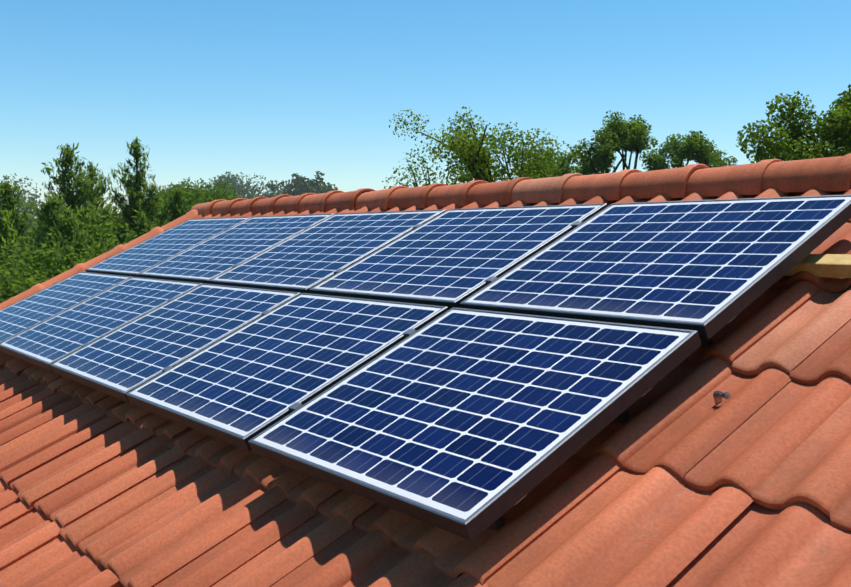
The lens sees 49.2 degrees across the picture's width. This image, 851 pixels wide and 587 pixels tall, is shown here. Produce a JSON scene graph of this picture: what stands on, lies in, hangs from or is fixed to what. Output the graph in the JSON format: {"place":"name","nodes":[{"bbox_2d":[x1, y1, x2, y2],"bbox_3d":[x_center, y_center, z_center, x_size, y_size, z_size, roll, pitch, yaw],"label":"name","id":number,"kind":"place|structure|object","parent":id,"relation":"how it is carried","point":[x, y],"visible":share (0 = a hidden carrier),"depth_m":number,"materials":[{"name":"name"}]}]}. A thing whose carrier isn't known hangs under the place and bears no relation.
{"place":"outdoors","nodes":[
{"label":"outdoors","id":0,"kind":"place"},
{"bbox_2d":[0,0,850,217],"label":"sky","id":1,"kind":"structure","parent":0,"point":[273,90],"materials":[{"name":"blue"}]},
{"label":"ground","id":2,"kind":"structure","parent":0,"visible":0},
{"bbox_2d":[0,204,21,281],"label":"pine tree","id":3,"kind":"object","parent":2,"relation":"on","point":[6,228],"visible":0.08,"depth_m":16.94,"materials":[{"name":"green plant"}]},
{"bbox_2d":[0,180,37,265],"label":"pine tree","id":4,"kind":"object","parent":2,"relation":"on","point":[8,202],"visible":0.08,"depth_m":24.50,"materials":[{"name":"green plant"}]},
{"bbox_2d":[0,239,94,302],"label":"bush","id":5,"kind":"object","parent":2,"relation":"on","point":[12,284],"visible":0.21,"depth_m":14.59,"materials":[{"name":"green plant"}]},
{"bbox_2d":[12,192,87,269],"bbox_3d":[-7.918,1.147,19.369,2.384,6.550,2.469,-1,4,-15],"label":"pine tree","id":6,"kind":"object","parent":2,"relation":"on","point":[50,207],"visible":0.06,"depth_m":19.19,"materials":[{"name":"green plant"}]},
{"bbox_2d":[2,231,131,281],"bbox_3d":[-5.956,1.793,15.733,4.356,5.701,4.334,-3,4,-37],"label":"broad tree","id":7,"kind":"object","parent":2,"relation":"on","point":[100,250],"depth_m":16.32,"materials":[{"name":"green plant"}]},
{"bbox_2d":[25,142,112,249],"bbox_3d":[-10.645,-0.339,28.103,3.723,8.450,3.405,0,4,3],"label":"pine tree","id":8,"kind":"object","parent":2,"relation":"on","point":[68,190],"visible":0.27,"depth_m":27.77,"materials":[{"name":"green plant"}]},
{"bbox_2d":[46,206,93,269],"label":"pine tree","id":9,"kind":"object","parent":2,"relation":"on","point":[69,225],"visible":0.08,"depth_m":16.50,"materials":[{"name":"green plant"}]},
{"bbox_2d":[37,219,130,272],"bbox_3d":[-5.866,1.498,18.606,4.845,5.958,4.877,1,4,17],"label":"broad tree","id":10,"kind":"object","parent":2,"relation":"on","point":[96,230],"visible":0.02,"depth_m":17.16,"materials":[{"name":"green plant"}]},
{"bbox_2d":[75,199,119,256],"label":"pine tree","id":11,"kind":"object","parent":2,"relation":"on","point":[86,218],"visible":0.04,"depth_m":20.57,"materials":[{"name":"green plant"}]},
{"bbox_2d":[78,161,133,243],"bbox_3d":[-11.716,-0.672,33.942,4.154,8.404,3.532,-1,4,-9],"label":"pine tree","id":12,"kind":"object","parent":2,"relation":"on","point":[92,174],"visible":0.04,"depth_m":33.63,"materials":[{"name":"green plant"}]},
{"bbox_2d":[97,136,169,243],"bbox_3d":[-9.162,-0.586,29.401,2.342,8.785,3.497,2,4,26],"label":"pine tree","id":13,"kind":"object","parent":2,"relation":"on","point":[133,187],"visible":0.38,"depth_m":29.09,"materials":[{"name":"green plant"}]},
{"bbox_2d":[125,208,157,242],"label":"pine tree","id":14,"kind":"object","parent":2,"relation":"on","point":[143,227],"visible":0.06,"depth_m":18.92,"materials":[{"name":"green plant"}]},
{"bbox_2d":[117,181,213,233],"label":"broad tree","id":15,"kind":"object","parent":2,"relation":"on","point":[151,218],"depth_m":52.82,"materials":[{"name":"green plant"}]},
{"bbox_2d":[0,171,334,244],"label":"treeline","id":16,"kind":"object","parent":2,"relation":"on","point":[243,191],"visible":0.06,"depth_m":84.23,"materials":[{"name":"green plant"}]},
{"bbox_2d":[153,182,192,226],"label":"pine tree","id":17,"kind":"object","parent":2,"relation":"on","point":[175,211],"visible":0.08,"depth_m":28.50,"materials":[{"name":"green plant"}]},
{"bbox_2d":[155,177,248,219],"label":"broad tree","id":18,"kind":"object","parent":2,"relation":"on","point":[195,197],"visible":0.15,"depth_m":46.64,"materials":[{"name":"green plant"}]},
{"bbox_2d":[200,179,237,199],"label":"broad tree","id":19,"kind":"object","parent":2,"relation":"on","point":[223,185],"visible":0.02,"depth_m":56.03,"materials":[{"name":"green plant"}]},
{"bbox_2d":[265,171,337,197],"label":"broad tree","id":20,"kind":"object","parent":2,"relation":"on","point":[301,185],"visible":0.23,"depth_m":67.19,"materials":[{"name":"green plant"}]},
{"bbox_2d":[382,106,580,188],"bbox_3d":[1.341,0.128,20.732,4.476,8.437,5.208,2,4,31],"label":"broad tree","id":21,"kind":"object","parent":2,"relation":"on","point":[473,158],"visible":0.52,"depth_m":19.35,"materials":[{"name":"green plant"}]},
{"bbox_2d":[506,148,601,177],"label":"broad tree","id":22,"kind":"object","parent":2,"relation":"on","point":[577,169],"visible":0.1,"depth_m":53.04,"materials":[{"name":"green plant"}]},
{"bbox_2d":[569,110,657,174],"bbox_3d":[7.575,-2.160,38.656,3.464,10.806,3.471,0,4,-6],"label":"broad tree","id":23,"kind":"object","parent":2,"relation":"on","point":[625,137],"visible":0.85,"depth_m":37.57,"materials":[{"name":"green plant"}]},
{"bbox_2d":[639,130,719,170],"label":"broad tree","id":24,"kind":"object","parent":2,"relation":"on","point":[696,148],"visible":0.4,"depth_m":39.49,"materials":[{"name":"green plant"}]},
{"bbox_2d":[670,147,737,167],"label":"broad tree","id":25,"kind":"object","parent":2,"relation":"on","point":[718,162],"visible":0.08,"depth_m":40.78,"materials":[{"name":"green plant"}]},
{"bbox_2d":[736,84,850,162],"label":"broad tree","id":26,"kind":"object","parent":2,"relation":"on","point":[833,128],"visible":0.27,"depth_m":14.46,"materials":[{"name":"green plant"}]},
{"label":"house walls","id":27,"kind":"object","parent":2,"relation":"on","visible":0},
{"bbox_2d":[0,188,850,586],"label":"roof tiles","id":28,"kind":"object","parent":27,"relation":"attached to","point":[678,478],"visible":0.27,"depth_m":2.37,"materials":[{"name":"ceramic"}]},
{"bbox_2d":[0,272,131,342],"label":"solar panel","id":29,"kind":"object","parent":28,"relation":"on","point":[20,316],"visible":0.83,"depth_m":5.78,"materials":[{"name":"glass"}]},
{"bbox_2d":[0,209,198,309],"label":"verge caps","id":30,"kind":"object","parent":28,"relation":"on","point":[81,267],"visible":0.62,"depth_m":7.32,"materials":[{"name":"ceramic"}]},
{"bbox_2d":[0,277,202,371],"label":"solar panel","id":31,"kind":"object","parent":28,"relation":"on","point":[45,344],"visible":0.85,"depth_m":4.95,"materials":[{"name":"glass"}]},
{"bbox_2d":[85,217,251,276],"bbox_3d":[-1.746,-0.316,6.287,0.797,0.400,1.000,-3,4,-37],"label":"solar panel","id":32,"kind":"object","parent":28,"relation":"on","point":[139,258],"visible":0.75,"depth_m":6.24,"materials":[{"name":"glass"}]},
{"bbox_2d":[50,283,300,402],"bbox_3d":[-1.147,0.185,4.202,0.797,0.400,1.000,-3,4,-37],"label":"solar panel","id":33,"kind":"object","parent":28,"relation":"on","point":[120,362],"visible":0.9,"depth_m":4.12,"materials":[{"name":"glass"}]},
{"bbox_2d":[162,366,171,371],"bbox_3d":[-1.012,0.317,3.671,0.049,0.058,0.038,-3,4,-37],"label":"clamp","id":34,"kind":"object","parent":33,"relation":"on","point":[166,368],"visible":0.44,"depth_m":3.66,"materials":[{"name":"silver metal"}]},
{"bbox_2d":[138,213,333,283],"bbox_3d":[-1.125,-0.267,5.478,0.797,0.400,1.000,-3,4,-37],"label":"solar panel","id":35,"kind":"object","parent":28,"relation":"on","point":[206,261],"visible":0.79,"depth_m":5.42,"materials":[{"name":"glass"}]},
{"bbox_2d":[126,293,448,450],"bbox_3d":[-0.529,0.235,3.394,0.797,0.400,1.000,-3,4,-37],"label":"solar panel","id":36,"kind":"object","parent":28,"relation":"on","point":[242,386],"visible":0.9,"depth_m":3.29,"materials":[{"name":"glass"}]},
{"bbox_2d":[209,209,445,292],"bbox_3d":[-0.508,-0.217,4.670,0.797,0.400,1.000,-3,4,-37],"label":"solar panel","id":37,"kind":"object","parent":28,"relation":"on","point":[305,261],"visible":0.83,"depth_m":4.60,"materials":[{"name":"glass"}]},
{"bbox_2d":[309,203,607,309],"bbox_3d":[0.114,-0.168,3.859,0.797,0.400,1.000,-3,4,-37],"label":"solar panel","id":38,"kind":"object","parent":28,"relation":"on","point":[450,258],"visible":0.77,"depth_m":3.77,"materials":[{"name":"glass"}]},
{"bbox_2d":[248,307,700,540],"bbox_3d":[0.097,0.285,2.575,0.797,0.400,1.000,-3,4,-37],"label":"solar panel","id":39,"kind":"object","parent":28,"relation":"on","point":[470,424],"visible":0.98,"depth_m":2.43,"materials":[{"name":"glass"}]},
{"bbox_2d":[489,516,504,530],"bbox_3d":[0.157,0.515,2.173,0.080,0.135,0.030,-3,4,-37],"label":"roof hook","id":40,"kind":"object","parent":28,"relation":"attached to","point":[498,524],"depth_m":2.17,"materials":[{"name":"black metal"}]},
{"bbox_2d":[190,153,850,216],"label":"ridge caps","id":41,"kind":"object","parent":28,"relation":"on","point":[821,174],"visible":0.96,"depth_m":4.33,"materials":[{"name":"ceramic"}]},
{"bbox_2d":[615,409,629,422],"bbox_3d":[0.503,0.297,2.425,0.080,0.135,0.030,-3,4,-37],"label":"roof hook","id":42,"kind":"object","parent":28,"relation":"attached to","point":[623,417],"depth_m":2.42,"materials":[{"name":"black metal"}]},
{"bbox_2d":[460,194,850,339],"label":"solar panel","id":43,"kind":"object","parent":28,"relation":"on","point":[707,269],"visible":0.92,"depth_m":2.92,"materials":[{"name":"glass"}]},
{"bbox_2d":[700,337,713,347],"bbox_3d":[0.791,0.117,2.634,0.080,0.135,0.030,-3,4,-37],"label":"roof hook","id":44,"kind":"object","parent":28,"relation":"attached to","point":[707,343],"depth_m":2.63,"materials":[{"name":"black metal"}]},
{"bbox_2d":[713,390,729,404],"bbox_3d":[0.749,0.275,2.352,0.033,0.060,0.067,0,4,4],"label":"bolt","id":45,"kind":"object","parent":28,"relation":"on","point":[718,396],"visible":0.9,"depth_m":2.35,"materials":[{"name":"silver metal"}]},
{"bbox_2d":[784,254,850,277],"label":"wooden beam","id":46,"kind":"structure","parent":28,"relation":"on","point":[830,265],"depth_m":2.72,"materials":[{"name":"beige wood"}]},
{"bbox_3d":[-0.964,0.113,4.345,0.053,0.053,5.010,-3,4,-37],"label":"mount rail","id":47,"kind":"object","parent":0,"visible":0},
{"bbox_2d":[403,329,415,337],"bbox_3d":[-0.046,0.149,3.115,0.049,0.058,0.038,-3,4,-37],"label":"clamp","id":48,"kind":"object","parent":47,"relation":"on","point":[408,332],"visible":0.33,"depth_m":3.10,"materials":[{"name":"silver metal"}]},
{"bbox_3d":[-0.677,-0.067,4.554,0.053,0.053,5.010,-3,4,-37],"label":"mount rail","id":49,"kind":"object","parent":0,"visible":0},
{"bbox_2d":[484,277,496,284],"bbox_3d":[0.241,-0.031,3.324,0.049,0.058,0.038,-3,4,-37],"label":"clamp","id":50,"kind":"object","parent":49,"relation":"on","point":[489,280],"visible":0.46,"depth_m":3.31,"materials":[{"name":"silver metal"}]},
{"bbox_3d":[-0.330,-0.284,4.807,0.053,0.053,5.010,-3,4,-37],"label":"mount rail","id":51,"kind":"object","parent":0,"visible":0},
{"bbox_2d":[570,221,582,228],"bbox_3d":[0.588,-0.249,3.576,0.049,0.058,0.038,-3,4,-37],"label":"clamp","id":52,"kind":"object","parent":51,"relation":"attached to","point":[575,224],"visible":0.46,"depth_m":3.56,"materials":[{"name":"silver metal"}]},
{"bbox_3d":[-1.311,0.331,4.093,0.053,0.053,5.010,-3,4,-37],"label":"mount rail","id":53,"kind":"object","parent":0,"visible":0},
{"bbox_2d":[288,402,301,412],"bbox_3d":[-0.393,0.367,2.862,0.049,0.058,0.038,-3,4,-37],"label":"clamp","id":54,"kind":"object","parent":53,"relation":"attached to","point":[294,406],"visible":0.38,"depth_m":2.85,"materials":[{"name":"silver metal"}]}
]}

